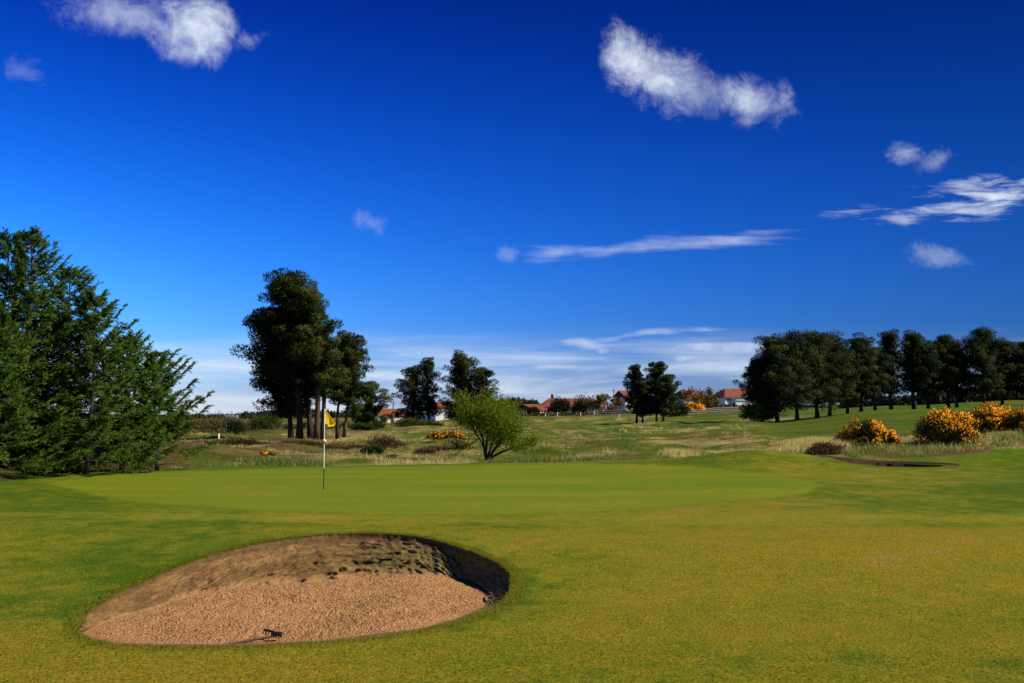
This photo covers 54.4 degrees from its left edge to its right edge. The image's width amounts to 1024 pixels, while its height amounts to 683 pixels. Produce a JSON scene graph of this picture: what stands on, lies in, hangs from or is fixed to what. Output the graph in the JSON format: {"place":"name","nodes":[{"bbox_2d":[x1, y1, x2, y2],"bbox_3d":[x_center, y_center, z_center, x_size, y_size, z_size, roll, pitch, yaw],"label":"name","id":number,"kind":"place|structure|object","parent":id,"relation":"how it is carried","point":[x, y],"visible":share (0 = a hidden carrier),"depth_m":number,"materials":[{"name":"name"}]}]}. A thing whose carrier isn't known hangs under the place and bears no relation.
{"place":"outdoors","nodes":[
{"label":"outdoors","id":0,"kind":"place"},
{"bbox_2d":[83,574,486,643],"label":"bunker sand","id":1,"kind":"structure","parent":0,"point":[324,609],"depth_m":10.26,"materials":[{"name":"beige sand"}]},
{"bbox_2d":[225,629,281,643],"bbox_3d":[-2.695,2.596,8.667,1.352,0.092,0.215,1,-4,-16],"label":"bunker rake","id":2,"kind":"object","parent":1,"relation":"on","point":[275,634],"visible":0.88,"depth_m":8.76,"materials":[{"name":"black plastic"}]},
{"bbox_2d":[78,533,510,647],"bbox_3d":[-2.102,2.763,11.274,4.235,0.432,6.358,0,-4,0],"label":"bunker face","id":3,"kind":"object","parent":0,"point":[321,557],"visible":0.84,"depth_m":13.03},
{"bbox_2d":[48,464,821,514],"bbox_3d":[-2.239,3.991,28.466,21.872,0.177,18.789,0,-4,0],"label":"putting green","id":4,"kind":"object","parent":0,"point":[453,490],"visible":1,"depth_m":26.59,"materials":[{"name":"green plant"}]},
{"bbox_2d":[322,409,334,489],"bbox_3d":[-4.826,2.878,26.145,0.368,2.210,0.121,4,-6,-43],"label":"flagstick","id":5,"kind":"object","parent":4,"relation":"on","point":[329,421],"visible":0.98,"depth_m":26.15,"materials":[{"name":"yellow fabric"}]},
{"bbox_2d":[171,423,753,451],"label":"long grass","id":6,"kind":"structure","parent":0,"point":[546,431],"depth_m":87.53,"materials":[{"name":"plant"}]},
{"bbox_2d":[0,446,1023,682],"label":"fairway","id":7,"kind":"structure","parent":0,"point":[984,489],"depth_m":11.38,"materials":[{"name":"green plant"}]},
{"bbox_2d":[17,286,172,473],"bbox_3d":[-13.246,1.414,32.146,4.461,6.372,4.190,0,-4,0],"label":"conifer tree","id":8,"kind":"object","parent":7,"relation":"on","point":[90,301],"visible":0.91,"depth_m":31.73,"materials":[{"name":"green plant"}]},
{"bbox_2d":[70,330,181,470],"bbox_3d":[-12.692,1.994,33.313,3.693,4.829,3.784,-3,-5,34],"label":"conifer tree","id":9,"kind":"object","parent":7,"relation":"on","point":[131,348],"visible":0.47,"depth_m":33.10,"materials":[{"name":"green plant"}]},
{"bbox_2d":[128,347,219,470],"bbox_3d":[-11.845,2.307,34.141,3.235,4.318,3.116,0,-4,0],"label":"conifer tree","id":10,"kind":"object","parent":7,"relation":"on","point":[160,374],"visible":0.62,"depth_m":34.18,"materials":[{"name":"green plant"}]},
{"bbox_2d":[56,530,525,652],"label":"lip grass","id":11,"kind":"structure","parent":7,"relation":"on","point":[82,618],"depth_m":9.52,"materials":[{"name":"green plant"}]},
{"bbox_2d":[814,455,962,466],"bbox_3d":[14.390,4.719,37.792,5.742,0.789,2.828,0,-4,0],"label":"bunker","id":12,"kind":"object","parent":7,"relation":"on","point":[886,463],"visible":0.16,"depth_m":38.74},
{"bbox_2d":[0,400,1023,481],"bbox_3d":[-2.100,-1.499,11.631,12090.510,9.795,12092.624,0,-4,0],"label":"rough ground","id":13,"kind":"structure","parent":0,"point":[900,419],"depth_m":72.97,"materials":[{"name":"green plant"}]},
{"bbox_2d":[0,253,60,456],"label":"conifer tree","id":14,"kind":"object","parent":13,"relation":"on","point":[23,282],"visible":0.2,"depth_m":30.98,"materials":[{"name":"green plant"}]},
{"bbox_2d":[0,226,84,473],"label":"conifer tree","id":15,"kind":"object","parent":13,"relation":"on","point":[5,252],"visible":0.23,"depth_m":33.04,"materials":[{"name":"green plant"}]},
{"bbox_2d":[0,318,87,477],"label":"conifer tree","id":16,"kind":"object","parent":13,"relation":"on","point":[8,343],"visible":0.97,"depth_m":29.62,"materials":[{"name":"green plant"}]},
{"bbox_2d":[0,225,113,475],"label":"conifer tree","id":17,"kind":"object","parent":13,"relation":"on","point":[34,240],"visible":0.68,"depth_m":31.47,"materials":[{"name":"green plant"}]},
{"bbox_2d":[0,308,113,472],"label":"conifer tree","id":18,"kind":"object","parent":13,"relation":"on","point":[35,321],"visible":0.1,"depth_m":33.30,"materials":[{"name":"green plant"}]},
{"bbox_2d":[0,264,143,472],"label":"conifer tree","id":19,"kind":"object","parent":13,"relation":"on","point":[72,274],"visible":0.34,"depth_m":32.72,"materials":[{"name":"green plant"}]},
{"bbox_2d":[162,414,194,431],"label":"thicket","id":20,"kind":"object","parent":13,"relation":"on","point":[184,423],"visible":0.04,"depth_m":117.93,"materials":[{"name":"green plant"}]},
{"bbox_2d":[180,439,231,445],"bbox_3d":[-15.392,5.207,49.904,3.019,0.762,1.834,0,-4,0],"label":"heather bush","id":21,"kind":"object","parent":13,"relation":"on","point":[217,442],"visible":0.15,"depth_m":49.65,"materials":[{"name":"brown plant"}]},
{"bbox_2d":[190,410,257,433],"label":"thicket","id":22,"kind":"object","parent":13,"relation":"on","point":[212,422],"visible":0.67,"depth_m":118.65,"materials":[{"name":"green plant"}]},
{"bbox_2d":[223,417,246,434],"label":"shrub","id":23,"kind":"object","parent":13,"relation":"on","point":[235,427],"visible":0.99,"depth_m":99.40,"materials":[{"name":"green plant"}]},
{"bbox_2d":[216,437,270,445],"bbox_3d":[-15.052,5.531,54.732,3.845,0.722,2.337,-2,-5,28],"label":"heather bush","id":24,"kind":"object","parent":13,"relation":"on","point":[240,441],"visible":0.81,"depth_m":54.48,"materials":[{"name":"brown plant"}]},
{"bbox_2d":[113,419,385,429],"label":"scrub belt","id":25,"kind":"object","parent":13,"relation":"on","point":[341,425],"visible":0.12,"depth_m":130.57,"materials":[{"name":"green plant"}]},
{"bbox_2d":[248,413,286,429],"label":"shrub","id":26,"kind":"object","parent":13,"relation":"on","point":[263,421],"visible":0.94,"depth_m":124.48,"materials":[{"name":"green plant"}]},
{"bbox_2d":[259,450,276,455],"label":"gorse bush","id":27,"kind":"object","parent":13,"relation":"on","point":[265,453],"visible":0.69,"depth_m":43.59,"materials":[{"name":"yellow plant"}]},
{"bbox_2d":[229,306,336,437],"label":"pine tree","id":28,"kind":"object","parent":13,"relation":"on","point":[282,403],"visible":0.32,"depth_m":83.38,"materials":[{"name":"green plant"}]},
{"bbox_2d":[157,408,424,418],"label":"wood","id":29,"kind":"object","parent":13,"relation":"on","point":[253,415],"visible":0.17,"depth_m":482.43,"materials":[{"name":"green plant"}]},
{"bbox_2d":[249,267,339,438],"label":"pine tree","id":30,"kind":"object","parent":13,"relation":"on","point":[280,289],"visible":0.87,"depth_m":81.15,"materials":[{"name":"green plant"}]},
{"bbox_2d":[271,436,327,446],"bbox_3d":[-12.493,5.937,57.630,3.711,1.000,2.690,0,-4,0],"label":"heather strip","id":31,"kind":"object","parent":13,"relation":"on","point":[311,443],"visible":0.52,"depth_m":57.34,"materials":[{"name":"brown plant"}]},
{"bbox_2d":[273,307,333,438],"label":"pine tree","id":32,"kind":"object","parent":13,"relation":"on","point":[306,393],"visible":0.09,"depth_m":82.42,"materials":[{"name":"green plant"}]},
{"bbox_2d":[286,283,349,439],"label":"pine tree","id":33,"kind":"object","parent":13,"relation":"on","point":[320,377],"visible":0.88,"depth_m":81.11,"materials":[{"name":"green plant"}]},
{"bbox_2d":[309,313,346,439],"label":"pine tree","id":34,"kind":"object","parent":13,"relation":"on","point":[333,393],"visible":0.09,"depth_m":83.96,"materials":[{"name":"green plant"}]},
{"bbox_2d":[315,441,367,449],"bbox_3d":[-10.154,6.332,59.800,4.147,0.804,3.074,0,-4,0],"label":"heather strip","id":35,"kind":"object","parent":13,"relation":"on","point":[332,445],"visible":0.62,"depth_m":59.20,"materials":[{"name":"brown plant"}]},
{"bbox_2d":[329,329,364,438],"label":"pine tree","id":36,"kind":"object","parent":13,"relation":"on","point":[348,342],"visible":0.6,"depth_m":89.72,"materials":[{"name":"green plant"}]},
{"bbox_2d":[328,334,376,436],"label":"pine tree","id":37,"kind":"object","parent":13,"relation":"on","point":[356,376],"visible":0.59,"depth_m":90.76,"materials":[{"name":"green plant"}]},
{"bbox_2d":[347,422,377,430],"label":"shrub","id":38,"kind":"object","parent":13,"relation":"on","point":[364,426],"visible":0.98,"depth_m":111.21,"materials":[{"name":"green plant"}]},
{"bbox_2d":[349,380,392,430],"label":"broadleaf tree","id":39,"kind":"object","parent":13,"relation":"on","point":[370,412],"visible":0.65,"depth_m":117.20,"materials":[{"name":"green plant"}]},
{"bbox_2d":[356,443,386,454],"bbox_3d":[-7.513,5.739,52.703,1.713,0.782,1.183,-4,-6,42],"label":"shrub","id":40,"kind":"object","parent":13,"relation":"on","point":[378,449],"visible":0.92,"depth_m":52.46,"materials":[{"name":"green plant"}]},
{"bbox_2d":[365,434,410,450],"bbox_3d":[-6.969,5.654,55.785,2.700,1.110,1.865,0,-4,0],"label":"dead shrub","id":41,"kind":"object","parent":13,"relation":"on","point":[386,441],"visible":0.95,"depth_m":55.58,"materials":[{"name":"brown plant"}]},
{"bbox_2d":[375,409,403,422],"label":"house","id":42,"kind":"structure","parent":13,"relation":"on","point":[385,411],"depth_m":286.72,"materials":[{"name":"ceramic"}]},
{"bbox_2d":[385,454,400,457],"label":"bracken tuft","id":43,"kind":"object","parent":13,"relation":"on","point":[391,456],"visible":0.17,"depth_m":45.59,"materials":[{"name":"brown plant"}]},
{"bbox_2d":[390,417,434,426],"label":"undergrowth","id":44,"kind":"object","parent":13,"relation":"on","point":[407,421],"visible":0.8,"depth_m":139.13,"materials":[{"name":"green plant"}]},
{"bbox_2d":[390,364,439,419],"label":"pine tree","id":45,"kind":"object","parent":13,"relation":"on","point":[410,385],"visible":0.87,"depth_m":149.12,"materials":[{"name":"green plant"}]},
{"bbox_2d":[207,452,641,466],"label":"lush grass","id":46,"kind":"structure","parent":13,"relation":"on","point":[294,460],"depth_m":39.05,"materials":[{"name":"plant"}]},
{"bbox_2d":[412,356,441,418],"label":"pine tree","id":47,"kind":"object","parent":13,"relation":"on","point":[428,373],"visible":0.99,"depth_m":149.29,"materials":[{"name":"green plant"}]},
{"bbox_2d":[416,418,444,425],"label":"undergrowth","id":48,"kind":"object","parent":13,"relation":"on","point":[438,423],"visible":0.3,"depth_m":140.54,"materials":[{"name":"green plant"}]},
{"bbox_2d":[413,444,451,453],"bbox_3d":[-3.957,5.584,51.572,2.423,0.625,1.654,2,-5,-26],"label":"bracken patch","id":49,"kind":"object","parent":13,"relation":"on","point":[428,449],"visible":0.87,"depth_m":51.24,"materials":[{"name":"brown plant"}]},
{"bbox_2d":[425,402,449,420],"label":"house","id":50,"kind":"structure","parent":13,"relation":"on","point":[439,417],"depth_m":255.78,"materials":[{"name":"paint"}]},
{"bbox_2d":[426,430,468,440],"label":"gorse bush","id":51,"kind":"object","parent":13,"relation":"on","point":[437,434],"visible":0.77,"depth_m":77.38,"materials":[{"name":"yellow plant"}]},
{"bbox_2d":[434,349,484,424],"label":"pine tree","id":52,"kind":"object","parent":13,"relation":"on","point":[461,370],"visible":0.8,"depth_m":147.07,"materials":[{"name":"green plant"}]},
{"bbox_2d":[453,366,498,408],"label":"pine tree","id":53,"kind":"object","parent":13,"relation":"on","point":[486,375],"visible":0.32,"depth_m":147.93,"materials":[{"name":"green plant"}]},
{"bbox_2d":[441,381,547,460],"bbox_3d":[-0.791,3.596,44.227,4.812,3.672,3.168,0,-4,0],"label":"hawthorn tree","id":54,"kind":"object","parent":13,"relation":"on","point":[483,416],"visible":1,"depth_m":44.04,"materials":[{"name":"green plant"}]},
{"bbox_2d":[498,396,539,411],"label":"hill wood","id":55,"kind":"object","parent":13,"relation":"on","point":[527,401],"visible":0.15,"depth_m":613.44,"materials":[{"name":"green plant"}]},
{"bbox_2d":[513,404,547,413],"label":"house","id":56,"kind":"structure","parent":13,"relation":"on","point":[526,406],"depth_m":297.22,"materials":[{"name":"ceramic"}]},
{"bbox_2d":[526,406,540,414],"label":"round bush","id":57,"kind":"object","parent":13,"relation":"on","point":[535,409],"visible":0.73,"depth_m":260.96,"materials":[{"name":"green plant"}]},
{"bbox_2d":[547,396,572,412],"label":"round bush","id":58,"kind":"object","parent":13,"relation":"on","point":[560,405],"visible":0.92,"depth_m":261.17,"materials":[{"name":"green plant"}]},
{"bbox_2d":[540,394,605,412],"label":"house","id":59,"kind":"structure","parent":13,"relation":"on","point":[545,404],"depth_m":307.02,"materials":[{"name":"ceramic"}]},
{"bbox_2d":[571,393,597,412],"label":"round bush","id":60,"kind":"object","parent":13,"relation":"on","point":[582,405],"visible":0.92,"depth_m":260.89,"materials":[{"name":"green plant"}]},
{"bbox_2d":[592,392,623,411],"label":"broadleaf tree","id":61,"kind":"object","parent":13,"relation":"on","point":[618,402],"visible":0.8,"depth_m":283.49,"materials":[{"name":"green plant"}]},
{"bbox_2d":[587,409,629,416],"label":"rail fence","id":62,"kind":"object","parent":13,"relation":"on","point":[610,412],"visible":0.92,"depth_m":231.30,"materials":[{"name":"grey wood"}]},
{"bbox_2d":[612,390,630,410],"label":"house","id":63,"kind":"structure","parent":13,"relation":"on","point":[620,393],"depth_m":296.82,"materials":[{"name":"ceramic"}]},
{"bbox_2d":[504,402,741,416],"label":"garden scrub","id":64,"kind":"object","parent":13,"relation":"on","point":[722,406],"visible":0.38,"depth_m":240.79,"materials":[{"name":"green plant"}]},
{"bbox_2d":[621,363,650,422],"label":"pine tree","id":65,"kind":"object","parent":13,"relation":"on","point":[633,384],"visible":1,"depth_m":137.42,"materials":[{"name":"green plant"}]},
{"bbox_2d":[626,379,654,422],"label":"pine tree","id":66,"kind":"object","parent":13,"relation":"on","point":[642,415],"visible":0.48,"depth_m":138.20,"materials":[{"name":"green plant"}]},
{"bbox_2d":[642,361,676,420],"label":"pine tree","id":67,"kind":"object","parent":13,"relation":"on","point":[656,370],"visible":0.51,"depth_m":138.44,"materials":[{"name":"green plant"}]},
{"bbox_2d":[645,373,686,420],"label":"pine tree","id":68,"kind":"object","parent":13,"relation":"on","point":[662,399],"visible":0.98,"depth_m":136.21,"materials":[{"name":"green plant"}]},
{"bbox_2d":[667,402,691,416],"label":"round bush","id":69,"kind":"object","parent":13,"relation":"on","point":[683,409],"visible":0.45,"depth_m":199.04,"materials":[{"name":"green plant"}]},
{"bbox_2d":[343,432,1016,463],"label":"tall straw grass","id":70,"kind":"structure","parent":13,"relation":"on","point":[461,461],"depth_m":42.44,"materials":[{"name":"beige plant"}]},
{"bbox_2d":[675,390,703,406],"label":"house","id":71,"kind":"structure","parent":13,"relation":"on","point":[678,393],"depth_m":286.82,"materials":[{"name":"ceramic"}]},
{"bbox_2d":[685,401,707,413],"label":"flowering shrub","id":72,"kind":"object","parent":13,"relation":"on","point":[695,406],"visible":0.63,"depth_m":232.91,"materials":[{"name":"yellow plant"}]},
{"bbox_2d":[680,385,719,411],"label":"broadleaf tree","id":73,"kind":"object","parent":13,"relation":"on","point":[709,401],"visible":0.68,"depth_m":242.30,"materials":[{"name":"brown plant"}]},
{"bbox_2d":[701,387,723,405],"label":"broadleaf tree","id":74,"kind":"object","parent":13,"relation":"on","point":[709,390],"visible":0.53,"depth_m":251.24,"materials":[{"name":"green plant"}]},
{"bbox_2d":[688,406,742,414],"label":"board fence","id":75,"kind":"object","parent":13,"relation":"on","point":[713,411],"visible":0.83,"depth_m":227.65,"materials":[{"name":"grey wood"}]},
{"bbox_2d":[425,427,1023,462],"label":"green bank grass","id":76,"kind":"structure","parent":13,"relation":"on","point":[916,451],"depth_m":43.16,"materials":[{"name":"plant"}]},
{"bbox_2d":[711,389,752,406],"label":"house","id":77,"kind":"structure","parent":13,"relation":"on","point":[730,396],"depth_m":280.10,"materials":[{"name":"ceramic"}]},
{"bbox_2d":[738,400,769,421],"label":"undergrowth","id":78,"kind":"object","parent":13,"relation":"on","point":[751,411],"visible":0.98,"depth_m":125.68,"materials":[{"name":"green plant"}]},
{"bbox_2d":[732,356,784,421],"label":"pine tree","id":79,"kind":"object","parent":13,"relation":"on","point":[746,386],"visible":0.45,"depth_m":130.45,"materials":[{"name":"green plant"}]},
{"bbox_2d":[743,332,811,422],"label":"pine tree","id":80,"kind":"object","parent":13,"relation":"on","point":[773,359],"visible":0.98,"depth_m":126.91,"materials":[{"name":"green plant"}]},
{"bbox_2d":[774,328,833,420],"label":"pine tree","id":81,"kind":"object","parent":13,"relation":"on","point":[800,348],"visible":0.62,"depth_m":128.92,"materials":[{"name":"green plant"}]},
{"bbox_2d":[793,331,846,418],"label":"pine tree","id":82,"kind":"object","parent":13,"relation":"on","point":[822,343],"visible":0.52,"depth_m":132.10,"materials":[{"name":"green plant"}]},
{"bbox_2d":[804,440,846,454],"bbox_3d":[13.354,4.535,42.364,1.779,0.750,1.353,0,-4,0],"label":"heather bush","id":83,"kind":"object","parent":13,"relation":"on","point":[819,447],"visible":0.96,"depth_m":42.17,"materials":[{"name":"brown plant"}]},
{"bbox_2d":[820,330,856,415],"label":"pine tree","id":84,"kind":"object","parent":13,"relation":"on","point":[839,344],"visible":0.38,"depth_m":134.97,"materials":[{"name":"green plant"}]},
{"bbox_2d":[837,348,869,413],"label":"pine tree","id":85,"kind":"object","parent":13,"relation":"on","point":[856,396],"visible":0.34,"depth_m":137.64,"materials":[{"name":"green plant"}]},
{"bbox_2d":[834,416,890,444],"bbox_3d":[15.962,4.134,45.336,2.294,1.640,2.749,2,-5,-29],"label":"gorse bush","id":86,"kind":"object","parent":13,"relation":"on","point":[872,430],"visible":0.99,"depth_m":44.79,"materials":[{"name":"yellow plant"}]},
{"bbox_2d":[846,331,883,411],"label":"pine tree","id":87,"kind":"object","parent":13,"relation":"on","point":[863,347],"visible":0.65,"depth_m":139.19,"materials":[{"name":"green plant"}]},
{"bbox_2d":[858,346,898,409],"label":"pine tree","id":88,"kind":"object","parent":13,"relation":"on","point":[882,362],"visible":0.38,"depth_m":140.94,"materials":[{"name":"green plant"}]},
{"bbox_2d":[876,329,908,408],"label":"pine tree","id":89,"kind":"object","parent":13,"relation":"on","point":[889,343],"visible":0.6,"depth_m":143.44,"materials":[{"name":"green plant"}]},
{"bbox_2d":[881,428,903,444],"bbox_3d":[17.098,4.318,45.038,1.044,0.935,1.060,1,-4,-16],"label":"gorse bush","id":90,"kind":"object","parent":13,"relation":"on","point":[894,438],"visible":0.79,"depth_m":44.79,"materials":[{"name":"yellow plant"}]},
{"bbox_2d":[895,329,931,408],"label":"pine tree","id":91,"kind":"object","parent":13,"relation":"on","point":[909,343],"visible":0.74,"depth_m":143.44,"materials":[{"name":"green plant"}]},
{"bbox_2d":[898,342,948,408],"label":"pine tree","id":92,"kind":"object","parent":13,"relation":"on","point":[927,351],"visible":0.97,"depth_m":141.94,"materials":[{"name":"green plant"}]},
{"bbox_2d":[835,387,1023,408],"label":"hedge belt","id":93,"kind":"object","parent":13,"relation":"on","point":[921,400],"visible":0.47,"depth_m":186.53,"materials":[{"name":"green plant"}]},
{"bbox_2d":[926,334,965,407],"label":"pine tree","id":94,"kind":"object","parent":13,"relation":"on","point":[951,360],"visible":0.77,"depth_m":143.05,"materials":[{"name":"green plant"}]},
{"bbox_2d":[911,406,986,446],"bbox_3d":[19.608,3.905,45.116,2.967,1.986,3.198,0,-4,0],"label":"gorse bush","id":95,"kind":"object","parent":13,"relation":"on","point":[943,425],"visible":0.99,"depth_m":44.45,"materials":[{"name":"yellow plant"}]},
{"bbox_2d":[941,339,980,407],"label":"pine tree","id":96,"kind":"object","parent":13,"relation":"on","point":[965,367],"visible":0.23,"depth_m":144.93,"materials":[{"name":"green plant"}]},
{"bbox_2d":[950,326,1016,404],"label":"pine tree","id":97,"kind":"object","parent":13,"relation":"on","point":[980,344],"visible":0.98,"depth_m":142.44,"materials":[{"name":"green plant"}]},
{"bbox_2d":[962,401,1022,431],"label":"gorse bush","id":98,"kind":"object","parent":13,"relation":"on","point":[991,418],"visible":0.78,"depth_m":46.59,"materials":[{"name":"yellow plant"}]},
{"bbox_2d":[989,340,1023,405],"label":"pine tree","id":99,"kind":"object","parent":13,"relation":"on","point":[1009,380],"visible":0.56,"depth_m":145.08,"materials":[{"name":"green plant"}]},
{"bbox_2d":[1002,405,1023,431],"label":"gorse bush","id":100,"kind":"object","parent":13,"relation":"on","point":[1014,418],"visible":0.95,"depth_m":46.07,"materials":[{"name":"yellow plant"}]},
{"bbox_2d":[1008,341,1023,394],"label":"pine tree","id":101,"kind":"object","parent":13,"relation":"on","point":[1018,357],"visible":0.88,"depth_m":144.49,"materials":[{"name":"green plant"}]},
{"bbox_2d":[0,517,1023,682],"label":"mown grass","id":102,"kind":"structure","parent":0,"point":[516,629],"depth_m":9.08,"materials":[{"name":"green plant"}]},
{"bbox_2d":[0,0,1023,414],"label":"sky","id":103,"kind":"structure","parent":0,"point":[563,197],"materials":[{"name":"blue"}]},
{"bbox_2d":[659,435,850,457],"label":"pale straw grass","id":104,"kind":"structure","parent":0,"point":[801,445],"depth_m":43.56,"materials":[{"name":"beige plant"}]}
]}

